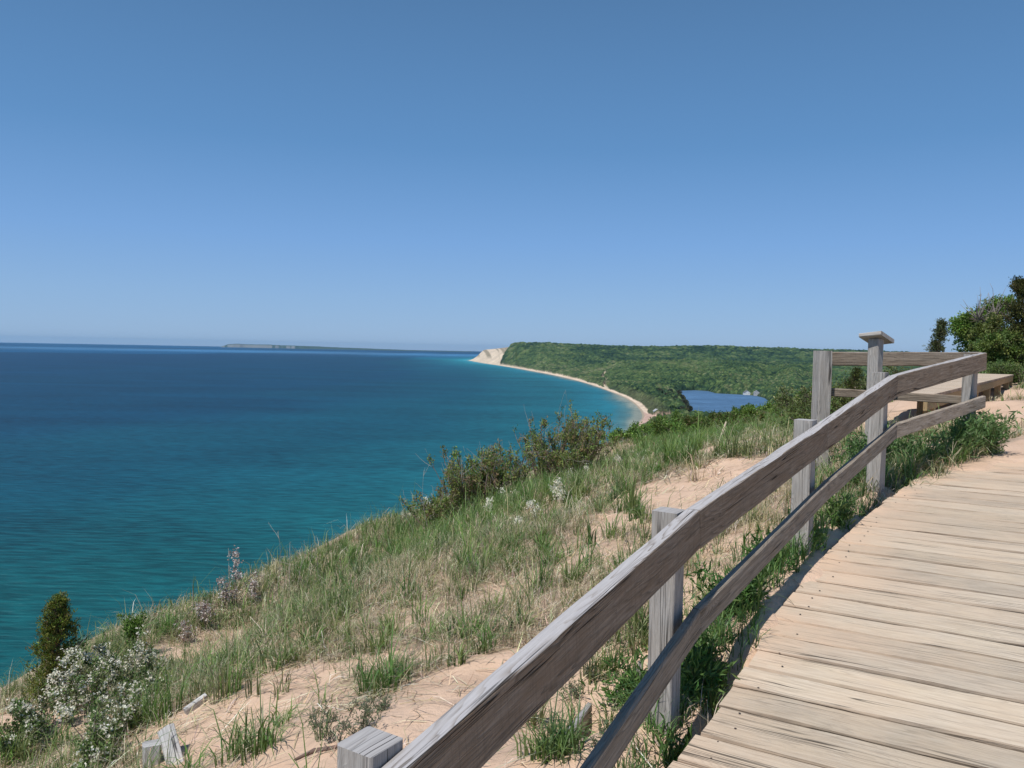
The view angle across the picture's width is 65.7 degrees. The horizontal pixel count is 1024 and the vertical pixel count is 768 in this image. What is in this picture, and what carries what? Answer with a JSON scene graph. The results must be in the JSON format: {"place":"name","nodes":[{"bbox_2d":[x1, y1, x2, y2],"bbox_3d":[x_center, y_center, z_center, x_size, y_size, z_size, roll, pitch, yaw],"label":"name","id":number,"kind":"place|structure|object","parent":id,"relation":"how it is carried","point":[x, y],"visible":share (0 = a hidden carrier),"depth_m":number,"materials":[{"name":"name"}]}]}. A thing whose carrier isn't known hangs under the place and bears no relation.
{"place":"outdoors","nodes":[
{"label":"outdoors","id":0,"kind":"place"},
{"bbox_2d":[0,343,641,686],"bbox_3d":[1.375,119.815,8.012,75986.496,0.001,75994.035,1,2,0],"label":"lake water","id":1,"kind":"structure","parent":0,"point":[158,472],"depth_m":909.67,"materials":[{"name":"teal liquid"}]},
{"bbox_2d":[222,344,471,351],"bbox_3d":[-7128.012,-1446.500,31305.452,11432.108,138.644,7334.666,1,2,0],"label":"island hills","id":2,"kind":"structure","parent":0,"point":[271,346],"depth_m":28327.75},
{"bbox_2d":[0,380,1023,767],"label":"sandy ground","id":3,"kind":"structure","parent":0,"point":[810,568],"depth_m":4.14,"materials":[{"name":"beige sand"}]},
{"bbox_2d":[0,696,43,754],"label":"blossoming shrub","id":4,"kind":"object","parent":3,"relation":"on","point":[33,726],"visible":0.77,"depth_m":4.72,"materials":[{"name":"green plant"}]},
{"bbox_2d":[7,681,80,739],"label":"blossoming shrub","id":5,"kind":"object","parent":3,"relation":"on","point":[24,709],"visible":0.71,"depth_m":4.91,"materials":[{"name":"white plant"}]},
{"bbox_2d":[22,590,92,703],"bbox_3d":[-3.161,1.894,5.548,0.457,0.930,0.499,1,2,0],"label":"cedar tree","id":6,"kind":"object","parent":3,"relation":"on","point":[58,626],"visible":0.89,"depth_m":5.47,"materials":[{"name":"green plant"}]},
{"bbox_2d":[41,635,120,717],"bbox_3d":[-2.824,1.952,5.215,0.590,0.468,0.443,2,3,24],"label":"blossoming shrub","id":7,"kind":"object","parent":3,"relation":"on","point":[98,681],"visible":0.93,"depth_m":5.16,"materials":[{"name":"white plant"}]},
{"bbox_2d":[66,707,128,767],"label":"blossoming shrub","id":8,"kind":"object","parent":3,"relation":"on","point":[99,742],"visible":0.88,"depth_m":3.97,"materials":[{"name":"green plant"}]},
{"bbox_2d":[56,679,142,749],"bbox_3d":[-2.246,1.827,4.336,0.438,0.330,0.454,3,3,32],"label":"blossoming shrub","id":9,"kind":"object","parent":3,"relation":"on","point":[98,705],"visible":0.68,"depth_m":4.34,"materials":[{"name":"green plant"}]},
{"bbox_2d":[78,625,152,697],"bbox_3d":[-2.928,2.068,5.801,0.515,0.516,0.525,1,2,0],"label":"blossoming shrub","id":10,"kind":"object","parent":3,"relation":"on","point":[126,663],"visible":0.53,"depth_m":5.85,"materials":[{"name":"white plant"}]},
{"bbox_2d":[117,611,147,643],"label":"bright shrub","id":11,"kind":"object","parent":3,"relation":"on","point":[130,627],"visible":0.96,"depth_m":6.62,"materials":[{"name":"green plant"}]},
{"bbox_2d":[103,668,171,709],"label":"blossoming shrub","id":12,"kind":"object","parent":3,"relation":"on","point":[129,686],"visible":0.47,"depth_m":5.04,"materials":[{"name":"white plant"}]},
{"bbox_2d":[118,644,172,683],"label":"blossoming shrub","id":13,"kind":"object","parent":3,"relation":"on","point":[148,659],"visible":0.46,"depth_m":6.05,"materials":[{"name":"white plant"}]},
{"bbox_2d":[142,723,183,767],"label":"broken post","id":14,"kind":"object","parent":3,"relation":"on","point":[172,738],"visible":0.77,"depth_m":3.77,"materials":[{"name":"grey wood"}]},
{"bbox_2d":[169,619,196,642],"bbox_3d":[-2.987,2.261,7.218,0.204,0.263,0.155,2,3,27],"label":"flower spike","id":15,"kind":"object","parent":3,"relation":"on","point":[183,624],"visible":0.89,"depth_m":7.20,"materials":[{"name":"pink plant"}]},
{"bbox_2d":[183,693,207,714],"bbox_3d":[-1.740,1.777,4.377,0.034,0.113,0.148,3,3,42],"label":"buried board","id":16,"kind":"object","parent":3,"relation":"on","point":[188,707],"visible":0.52,"depth_m":4.36,"materials":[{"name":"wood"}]},
{"bbox_2d":[196,600,215,626],"bbox_3d":[-2.895,2.185,7.486,0.159,0.321,0.170,1,2,0],"label":"flower spike","id":17,"kind":"object","parent":3,"relation":"on","point":[205,608],"visible":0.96,"depth_m":7.48,"materials":[{"name":"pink plant"}]},
{"bbox_2d":[193,601,220,622],"bbox_3d":[-2.927,2.199,7.573,0.199,0.306,0.263,1,2,0],"label":"flower spike","id":18,"kind":"object","parent":3,"relation":"on","point":[199,612],"visible":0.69,"depth_m":7.50,"materials":[{"name":"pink plant"}]},
{"bbox_2d":[216,576,231,608],"bbox_3d":[-2.900,2.115,7.971,0.159,0.398,0.178,1,2,0],"label":"flower spike","id":19,"kind":"object","parent":3,"relation":"on","point":[226,595],"visible":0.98,"depth_m":7.98,"materials":[{"name":"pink plant"}]},
{"bbox_2d":[225,545,243,606],"bbox_3d":[-2.848,1.987,8.118,0.186,0.641,0.202,0,3,-33],"label":"flower spike","id":20,"kind":"object","parent":3,"relation":"on","point":[235,572],"visible":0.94,"depth_m":8.12,"materials":[{"name":"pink plant"}]},
{"bbox_2d":[245,569,260,604],"bbox_3d":[-2.671,2.123,8.186,0.172,0.414,0.225,1,2,0],"label":"flower spike","id":21,"kind":"object","parent":3,"relation":"on","point":[253,584],"visible":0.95,"depth_m":8.18,"materials":[{"name":"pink plant"}]},
{"bbox_2d":[294,745,336,760],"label":"fallen twig","id":22,"kind":"object","parent":3,"relation":"on","point":[326,748],"visible":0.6,"depth_m":3.03,"materials":[{"name":"wood"}]},
{"bbox_2d":[305,699,341,730],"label":"sage herb","id":23,"kind":"object","parent":3,"relation":"on","point":[332,718],"visible":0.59,"depth_m":3.36,"materials":[{"name":"green plant"}]},
{"bbox_2d":[302,696,366,745],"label":"sage herb","id":24,"kind":"object","parent":3,"relation":"on","point":[343,723],"visible":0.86,"depth_m":3.04,"materials":[{"name":"green plant"}]},
{"bbox_2d":[337,687,389,733],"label":"sage herb","id":25,"kind":"object","parent":3,"relation":"on","point":[365,722],"visible":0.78,"depth_m":3.08,"materials":[{"name":"green plant"}]},
{"bbox_2d":[358,687,396,713],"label":"sage herb","id":26,"kind":"object","parent":3,"relation":"on","point":[379,706],"visible":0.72,"depth_m":3.33,"materials":[{"name":"green plant"}]},
{"bbox_2d":[399,482,463,526],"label":"bronze shrub","id":27,"kind":"object","parent":3,"relation":"on","point":[441,502],"visible":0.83,"depth_m":11.67,"materials":[{"name":"green plant"}]},
{"bbox_2d":[415,443,514,512],"bbox_3d":[-0.673,1.459,12.200,1.384,1.138,1.148,0,3,-30],"label":"bronze shrub","id":28,"kind":"object","parent":3,"relation":"on","point":[469,484],"visible":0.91,"depth_m":11.97,"materials":[{"name":"green plant"}]},
{"bbox_2d":[485,497,495,511],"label":"flowering sprig","id":29,"kind":"object","parent":3,"relation":"on","point":[488,501],"visible":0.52,"depth_m":10.14,"materials":[{"name":"white plant"}]},
{"bbox_2d":[463,447,518,497],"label":"bronze shrub","id":30,"kind":"object","parent":3,"relation":"on","point":[506,462],"visible":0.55,"depth_m":12.40,"materials":[{"name":"green plant"}]},
{"bbox_2d":[476,439,543,490],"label":"bronze shrub","id":31,"kind":"object","parent":3,"relation":"on","point":[522,466],"visible":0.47,"depth_m":12.65,"materials":[{"name":"green plant"}]},
{"bbox_2d":[0,372,1023,767],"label":"dune grass","id":32,"kind":"structure","parent":3,"relation":"on","point":[562,740],"depth_m":5.56,"materials":[{"name":"green plant"}]},
{"bbox_2d":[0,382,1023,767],"bbox_3d":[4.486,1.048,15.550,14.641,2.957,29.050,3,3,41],"label":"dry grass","id":33,"kind":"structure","parent":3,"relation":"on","point":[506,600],"depth_m":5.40,"materials":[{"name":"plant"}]},
{"bbox_2d":[510,514,527,524],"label":"flowering sprig","id":34,"kind":"object","parent":3,"relation":"on","point":[519,519],"visible":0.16,"depth_m":7.91,"materials":[{"name":"white plant"}]},
{"bbox_2d":[526,499,544,520],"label":"flowering sprig","id":35,"kind":"object","parent":3,"relation":"on","point":[531,504],"visible":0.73,"depth_m":8.32,"materials":[{"name":"white plant"}]},
{"bbox_2d":[512,392,587,478],"bbox_3d":[0.652,0.934,13.566,1.385,1.652,1.304,1,2,0],"label":"bronze shrub","id":36,"kind":"object","parent":3,"relation":"on","point":[564,438],"visible":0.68,"depth_m":13.44,"materials":[{"name":"green plant"}]},
{"bbox_2d":[549,477,564,494],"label":"flowering sprig","id":37,"kind":"object","parent":3,"relation":"on","point":[557,484],"visible":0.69,"depth_m":9.64,"materials":[{"name":"white plant"}]},
{"bbox_2d":[552,485,568,502],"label":"flowering sprig","id":38,"kind":"object","parent":3,"relation":"on","point":[557,495],"visible":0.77,"depth_m":9.31,"materials":[{"name":"white plant"}]},
{"bbox_2d":[531,427,596,477],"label":"bronze shrub","id":39,"kind":"object","parent":3,"relation":"on","point":[556,460],"visible":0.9,"depth_m":12.86,"materials":[{"name":"green plant"}]},
{"bbox_2d":[556,676,584,700],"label":"sage herb","id":40,"kind":"object","parent":3,"relation":"on","point":[575,690],"visible":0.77,"depth_m":3.63,"materials":[{"name":"green plant"}]},
{"bbox_2d":[565,702,591,736],"bbox_3d":[0.221,1.379,3.083,0.035,0.312,1.094,2,3,15],"label":"buried board","id":41,"kind":"object","parent":3,"relation":"on","point":[587,712],"visible":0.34,"depth_m":3.38,"materials":[{"name":"grey wood"}]},
{"bbox_2d":[564,397,621,466],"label":"bronze shrub","id":42,"kind":"object","parent":3,"relation":"on","point":[591,433],"visible":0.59,"depth_m":13.90,"materials":[{"name":"green plant"}]},
{"bbox_2d":[581,654,622,681],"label":"sage herb","id":43,"kind":"object","parent":3,"relation":"on","point":[593,673],"visible":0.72,"depth_m":3.73,"materials":[{"name":"green plant"}]},
{"bbox_2d":[586,718,625,750],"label":"sage herb","id":44,"kind":"object","parent":3,"relation":"on","point":[602,731],"visible":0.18,"depth_m":2.68,"materials":[{"name":"green plant"}]},
{"bbox_2d":[577,646,647,708],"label":"leafy plant","id":45,"kind":"object","parent":3,"relation":"on","point":[621,679],"visible":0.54,"depth_m":3.56,"materials":[{"name":"green plant"}]},
{"bbox_2d":[594,428,648,442],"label":"thicket shrub","id":46,"kind":"object","parent":3,"relation":"on","point":[616,434],"visible":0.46,"depth_m":23.96,"materials":[{"name":"green plant"}]},
{"bbox_2d":[613,425,664,438],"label":"thicket shrub","id":47,"kind":"object","parent":3,"relation":"on","point":[630,430],"visible":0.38,"depth_m":24.98,"materials":[{"name":"green plant"}]},
{"bbox_2d":[636,654,647,679],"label":"herb","id":48,"kind":"object","parent":3,"relation":"on","point":[641,665],"visible":0.23,"depth_m":3.65,"materials":[{"name":"green plant"}]},
{"bbox_2d":[629,419,689,434],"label":"thicket shrub","id":49,"kind":"object","parent":3,"relation":"on","point":[640,427],"visible":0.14,"depth_m":26.11,"materials":[{"name":"green plant"}]},
{"bbox_2d":[337,351,986,767],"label":"wooden railing","id":50,"kind":"object","parent":3,"relation":"on","point":[487,719],"visible":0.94,"depth_m":2.76,"materials":[{"name":"grey wood"}]},
{"bbox_2d":[648,712,691,767],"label":"leafy plant","id":51,"kind":"object","parent":3,"relation":"on","point":[680,747],"visible":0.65,"depth_m":2.67,"materials":[{"name":"green plant"}]},
{"bbox_2d":[648,415,705,435],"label":"thicket shrub","id":52,"kind":"object","parent":3,"relation":"on","point":[656,423],"visible":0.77,"depth_m":23.04,"materials":[{"name":"green plant"}]},
{"bbox_2d":[653,412,705,428],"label":"thicket shrub","id":53,"kind":"object","parent":3,"relation":"on","point":[667,419],"visible":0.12,"depth_m":27.35,"materials":[{"name":"green plant"}]},
{"bbox_2d":[669,409,700,427],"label":"thicket shrub","id":54,"kind":"object","parent":3,"relation":"on","point":[676,414],"visible":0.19,"depth_m":27.23,"materials":[{"name":"green plant"}]},
{"bbox_2d":[641,615,737,677],"bbox_3d":[0.726,1.105,3.214,0.343,0.344,0.328,-1,3,-41],"label":"leafy plant","id":55,"kind":"object","parent":3,"relation":"on","point":[711,648],"visible":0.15,"depth_m":3.15,"materials":[{"name":"green plant"}]},
{"bbox_2d":[675,414,735,429],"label":"thicket shrub","id":56,"kind":"object","parent":3,"relation":"on","point":[688,420],"visible":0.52,"depth_m":23.98,"materials":[{"name":"green plant"}]},
{"bbox_2d":[680,646,739,704],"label":"leafy plant","id":57,"kind":"object","parent":3,"relation":"on","point":[695,667],"visible":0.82,"depth_m":2.98,"materials":[{"name":"green plant"}]},
{"bbox_2d":[691,561,729,622],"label":"leafy plant","id":58,"kind":"object","parent":3,"relation":"on","point":[703,594],"visible":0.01,"depth_m":3.81,"materials":[{"name":"green plant"}]},
{"bbox_2d":[500,342,923,435],"bbox_3d":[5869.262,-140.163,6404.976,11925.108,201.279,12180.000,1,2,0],"label":"forest","id":59,"kind":"object","parent":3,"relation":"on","point":[646,371],"visible":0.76,"depth_m":3291.24,"materials":[{"name":"green plant"}]},
{"bbox_2d":[684,545,774,621],"bbox_3d":[0.945,0.909,3.476,0.442,0.408,0.342,1,2,0],"label":"leafy plant","id":60,"kind":"object","parent":3,"relation":"on","point":[745,592],"visible":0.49,"depth_m":3.49,"materials":[{"name":"green plant"}]},
{"bbox_2d":[704,410,763,422],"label":"thicket shrub","id":61,"kind":"object","parent":3,"relation":"on","point":[716,416],"visible":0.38,"depth_m":26.96,"materials":[{"name":"green plant"}]},
{"bbox_2d":[717,410,767,425],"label":"thicket shrub","id":62,"kind":"object","parent":3,"relation":"on","point":[736,416],"visible":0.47,"depth_m":23.98,"materials":[{"name":"green plant"}]},
{"bbox_2d":[731,406,769,417],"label":"thicket shrub","id":63,"kind":"object","parent":3,"relation":"on","point":[739,410],"visible":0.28,"depth_m":27.97,"materials":[{"name":"green plant"}]},
{"bbox_2d":[740,403,769,411],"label":"thicket shrub","id":64,"kind":"object","parent":3,"relation":"on","point":[758,408],"visible":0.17,"depth_m":31.06,"materials":[{"name":"green plant"}]},
{"bbox_2d":[742,403,787,415],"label":"thicket shrub","id":65,"kind":"object","parent":3,"relation":"on","point":[750,408],"visible":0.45,"depth_m":27.21,"materials":[{"name":"green plant"}]},
{"bbox_2d":[735,522,809,583],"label":"leafy plant","id":66,"kind":"object","parent":3,"relation":"on","point":[756,538],"visible":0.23,"depth_m":3.91,"materials":[{"name":"green plant"}]},
{"bbox_2d":[762,399,794,410],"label":"thicket shrub","id":67,"kind":"object","parent":3,"relation":"on","point":[768,405],"visible":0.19,"depth_m":27.95,"materials":[{"name":"green plant"}]},
{"bbox_2d":[794,387,811,400],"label":"thicket shrub","id":68,"kind":"object","parent":3,"relation":"on","point":[800,393],"visible":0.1,"depth_m":25.66,"materials":[{"name":"green plant"}]},
{"bbox_2d":[771,383,835,417],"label":"shrub","id":69,"kind":"object","parent":3,"relation":"on","point":[783,394],"visible":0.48,"depth_m":14.81,"materials":[{"name":"green plant"}]},
{"bbox_2d":[781,506,829,551],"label":"leafy plant","id":70,"kind":"object","parent":3,"relation":"on","point":[823,535],"visible":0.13,"depth_m":4.11,"materials":[{"name":"green plant"}]},
{"bbox_2d":[769,395,842,432],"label":"shrub","id":71,"kind":"object","parent":3,"relation":"on","point":[795,412],"visible":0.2,"depth_m":11.37,"materials":[{"name":"green plant"}]},
{"bbox_2d":[805,377,854,414],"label":"shrub","id":72,"kind":"object","parent":3,"relation":"on","point":[842,401],"visible":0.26,"depth_m":12.89,"materials":[{"name":"green plant"}]},
{"bbox_2d":[815,491,863,528],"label":"leafy plant","id":73,"kind":"object","parent":3,"relation":"on","point":[844,513],"visible":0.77,"depth_m":4.51,"materials":[{"name":"green plant"}]},
{"bbox_2d":[668,462,1023,767],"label":"boardwalk","id":74,"kind":"structure","parent":3,"relation":"on","point":[896,640],"depth_m":3.08,"materials":[{"name":"brown wood"}]},
{"bbox_2d":[838,366,865,403],"bbox_3d":[5.755,0.193,13.521,0.521,1.022,0.536,1,2,0],"label":"cedar tree","id":75,"kind":"object","parent":3,"relation":"on","point":[853,379],"visible":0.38,"depth_m":13.40,"materials":[{"name":"green plant"}]},
{"bbox_2d":[831,366,896,399],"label":"shrub","id":76,"kind":"object","parent":3,"relation":"on","point":[863,383],"visible":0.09,"depth_m":14.07,"materials":[{"name":"green plant"}]},
{"bbox_2d":[820,419,915,468],"bbox_3d":[2.825,0.543,6.205,0.687,0.578,0.572,1,3,-9],"label":"leafy plant","id":77,"kind":"object","parent":3,"relation":"on","point":[857,444],"visible":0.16,"depth_m":6.15,"materials":[{"name":"green plant"}]},
{"bbox_2d":[840,443,909,487],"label":"leafy plant","id":78,"kind":"object","parent":3,"relation":"on","point":[857,476],"visible":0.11,"depth_m":5.77,"materials":[{"name":"green plant"}]},
{"bbox_2d":[859,331,893,445],"bbox_3d":[2.943,0.266,6.460,0.266,1.389,0.179,-1,3,-42],"label":"capped post","id":79,"kind":"object","parent":3,"relation":"on","point":[876,341],"visible":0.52,"depth_m":6.38,"materials":[{"name":"grey wood"}]},
{"bbox_2d":[883,366,912,373],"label":"shrub","id":80,"kind":"object","parent":3,"relation":"on","point":[895,371],"visible":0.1,"depth_m":26.00,"materials":[{"name":"green plant"}]},
{"bbox_2d":[886,429,952,463],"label":"leafy plant","id":81,"kind":"object","parent":3,"relation":"on","point":[902,443],"visible":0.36,"depth_m":5.96,"materials":[{"name":"green plant"}]},
{"bbox_2d":[924,317,953,351],"bbox_3d":[14.391,-1.001,26.999,0.991,2.548,1.026,1,2,0],"label":"cedar tree","id":82,"kind":"object","parent":3,"relation":"on","point":[939,335],"visible":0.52,"depth_m":26.75,"materials":[{"name":"green plant"}]},
{"bbox_2d":[928,410,989,458],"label":"leafy plant","id":83,"kind":"object","parent":3,"relation":"on","point":[971,433],"visible":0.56,"depth_m":6.17,"materials":[{"name":"green plant"}]},
{"bbox_2d":[911,374,1013,415],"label":"viewing platform","id":84,"kind":"structure","parent":3,"relation":"on","point":[986,383],"depth_m":13.11,"materials":[{"name":"brown wood"}]},
{"bbox_2d":[946,293,1014,351],"bbox_3d":[16.584,-1.723,28.029,2.431,2.963,1.554,1,2,0],"label":"broadleaf tree","id":85,"kind":"object","parent":3,"relation":"on","point":[962,323],"visible":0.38,"depth_m":27.80,"materials":[{"name":"green plant"}]},
{"bbox_2d":[946,405,1023,455],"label":"leafy plant","id":86,"kind":"object","parent":3,"relation":"on","point":[992,426],"visible":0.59,"depth_m":6.29,"materials":[{"name":"green plant"}]},
{"bbox_2d":[961,284,1012,326],"bbox_3d":[16.520,-1.698,27.652,1.725,3.588,1.456,0,3,-17],"label":"bare tree","id":87,"kind":"object","parent":3,"relation":"on","point":[979,315],"visible":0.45,"depth_m":27.36,"materials":[{"name":"green plant"}]},
{"bbox_2d":[963,311,1012,351],"bbox_3d":[15.735,-1.086,26.005,1.814,2.602,1.395,2,3,21],"label":"broadleaf tree","id":88,"kind":"object","parent":3,"relation":"on","point":[993,321],"visible":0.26,"depth_m":25.80,"materials":[{"name":"green plant"}]},
{"bbox_2d":[971,326,1023,378],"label":"broadleaf tree","id":89,"kind":"object","parent":3,"relation":"on","point":[988,346],"visible":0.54,"depth_m":24.31,"materials":[{"name":"green plant"}]},
{"bbox_2d":[979,359,1023,384],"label":"bush","id":90,"kind":"object","parent":3,"relation":"on","point":[999,369],"visible":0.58,"depth_m":22.73,"materials":[{"name":"green plant"}]},
{"bbox_2d":[991,360,1023,383],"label":"bush","id":91,"kind":"object","parent":3,"relation":"on","point":[1019,377],"visible":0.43,"depth_m":22.95,"materials":[{"name":"green plant"}]},
{"bbox_2d":[994,275,1023,362],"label":"cedar tree","id":92,"kind":"object","parent":3,"relation":"on","point":[1015,309],"visible":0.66,"depth_m":24.71,"materials":[{"name":"green plant"}]},
{"bbox_2d":[0,0,1023,351],"label":"sky","id":93,"kind":"structure","parent":0,"point":[435,175],"materials":[{"name":"blue"}]},
{"bbox_2d":[470,347,768,425],"bbox_3d":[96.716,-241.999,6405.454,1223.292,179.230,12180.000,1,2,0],"label":"shore terrain","id":94,"kind":"structure","parent":0,"point":[491,356],"depth_m":4315.90,"materials":[{"name":"beige sand"}]},
{"bbox_2d":[681,390,767,412],"bbox_3d":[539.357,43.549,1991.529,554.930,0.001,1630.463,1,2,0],"label":"inland lake water","id":95,"kind":"structure","parent":0,"point":[704,401],"depth_m":2015.75,"materials":[{"name":"blue liquid"}]}
]}

